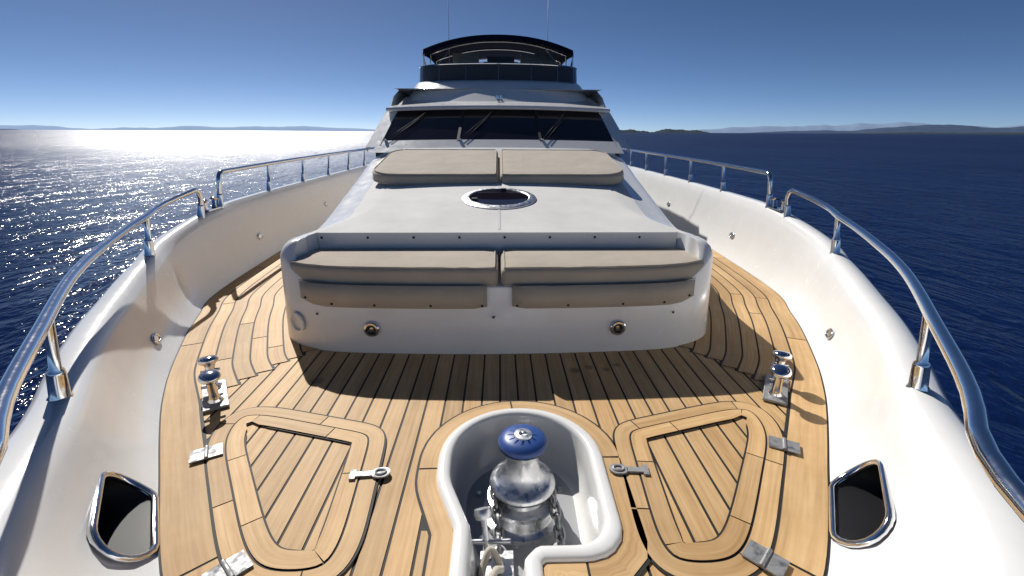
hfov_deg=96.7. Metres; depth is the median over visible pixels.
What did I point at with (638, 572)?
deck seam underlay
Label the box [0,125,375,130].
land ridge
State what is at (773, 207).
fittings
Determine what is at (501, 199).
roof hatch
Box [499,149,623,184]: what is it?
sun pad
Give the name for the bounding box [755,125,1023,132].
land ridge
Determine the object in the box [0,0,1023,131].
sky
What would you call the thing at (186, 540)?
deck teak planks
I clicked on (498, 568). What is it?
mooring rope
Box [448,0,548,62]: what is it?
antennas
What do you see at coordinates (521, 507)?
anchor windlass
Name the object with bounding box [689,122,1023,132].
land ridge
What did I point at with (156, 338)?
pad eyes
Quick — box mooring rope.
[478,546,503,575]
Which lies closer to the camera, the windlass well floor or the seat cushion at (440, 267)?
the windlass well floor
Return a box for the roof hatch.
[462,188,535,209]
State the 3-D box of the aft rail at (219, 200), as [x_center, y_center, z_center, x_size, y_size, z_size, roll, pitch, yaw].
[-3.986,-2.996,10.808,0.221,0.532,10.720,0,19,-2]
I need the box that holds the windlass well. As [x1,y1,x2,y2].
[436,408,621,575]
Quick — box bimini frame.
[423,41,573,66]
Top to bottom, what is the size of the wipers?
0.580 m
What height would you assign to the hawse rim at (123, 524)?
0.245 m
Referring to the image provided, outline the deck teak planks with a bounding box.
[160,250,827,575]
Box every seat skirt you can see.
[299,281,486,308]
[512,279,694,308]
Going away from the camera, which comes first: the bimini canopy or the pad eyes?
the pad eyes
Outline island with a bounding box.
[620,129,708,132]
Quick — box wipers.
[384,109,565,140]
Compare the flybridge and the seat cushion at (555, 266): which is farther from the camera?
the flybridge
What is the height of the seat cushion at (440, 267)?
0.157 m
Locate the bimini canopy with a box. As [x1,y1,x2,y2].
[423,34,573,64]
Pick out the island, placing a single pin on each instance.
(665, 131)
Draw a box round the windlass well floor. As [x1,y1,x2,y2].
[466,469,580,575]
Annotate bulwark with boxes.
[0,164,1023,575]
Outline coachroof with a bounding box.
[280,147,712,353]
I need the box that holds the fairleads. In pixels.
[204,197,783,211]
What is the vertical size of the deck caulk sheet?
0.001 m
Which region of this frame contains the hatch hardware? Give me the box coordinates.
[189,435,800,575]
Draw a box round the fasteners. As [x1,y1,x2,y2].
[304,236,690,318]
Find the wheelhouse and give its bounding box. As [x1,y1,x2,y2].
[366,91,629,157]
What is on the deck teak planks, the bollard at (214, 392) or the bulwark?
the bollard at (214, 392)
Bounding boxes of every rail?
[0,188,204,464]
[216,147,374,207]
[622,148,772,207]
[783,189,1023,522]
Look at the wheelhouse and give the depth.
8.17 m
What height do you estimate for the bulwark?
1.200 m
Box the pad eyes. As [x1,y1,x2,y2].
[151,202,833,344]
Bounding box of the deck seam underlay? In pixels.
[158,229,829,575]
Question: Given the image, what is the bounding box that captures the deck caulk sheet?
[204,232,785,575]
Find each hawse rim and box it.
[86,471,159,563]
[828,459,895,548]
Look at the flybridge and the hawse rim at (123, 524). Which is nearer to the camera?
the hawse rim at (123, 524)
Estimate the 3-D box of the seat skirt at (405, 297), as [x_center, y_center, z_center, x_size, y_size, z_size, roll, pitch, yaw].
[-0.963,0.066,3.634,1.530,0.190,0.074,2,19,4]
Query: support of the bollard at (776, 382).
on the deck teak planks
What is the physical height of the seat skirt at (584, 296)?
0.190 m
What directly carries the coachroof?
on the deck caulk sheet
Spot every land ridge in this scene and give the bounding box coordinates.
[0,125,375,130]
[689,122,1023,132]
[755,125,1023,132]
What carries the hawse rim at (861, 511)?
on the bulwark
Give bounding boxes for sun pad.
[372,149,498,184]
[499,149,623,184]
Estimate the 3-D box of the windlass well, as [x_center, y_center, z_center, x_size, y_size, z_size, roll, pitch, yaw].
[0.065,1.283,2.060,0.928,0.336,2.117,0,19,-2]
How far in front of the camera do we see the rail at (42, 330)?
2.17 m
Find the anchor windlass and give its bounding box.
[472,424,574,575]
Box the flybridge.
[394,53,599,101]
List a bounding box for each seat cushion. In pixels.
[290,248,498,286]
[500,248,703,286]
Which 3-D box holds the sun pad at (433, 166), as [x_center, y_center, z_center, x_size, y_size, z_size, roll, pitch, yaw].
[-1.019,-1.729,6.400,1.660,0.375,1.573,0,19,-2]
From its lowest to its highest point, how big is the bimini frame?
1.087 m
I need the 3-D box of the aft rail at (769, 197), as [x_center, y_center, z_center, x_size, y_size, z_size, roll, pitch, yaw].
[3.363,-3.032,11.008,0.221,0.532,10.720,0,19,-1]
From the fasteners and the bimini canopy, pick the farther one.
the bimini canopy
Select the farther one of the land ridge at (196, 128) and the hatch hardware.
the land ridge at (196, 128)
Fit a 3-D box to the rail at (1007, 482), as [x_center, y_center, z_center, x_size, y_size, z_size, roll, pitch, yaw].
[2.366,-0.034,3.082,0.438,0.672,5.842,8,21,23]
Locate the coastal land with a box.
[819,132,1023,134]

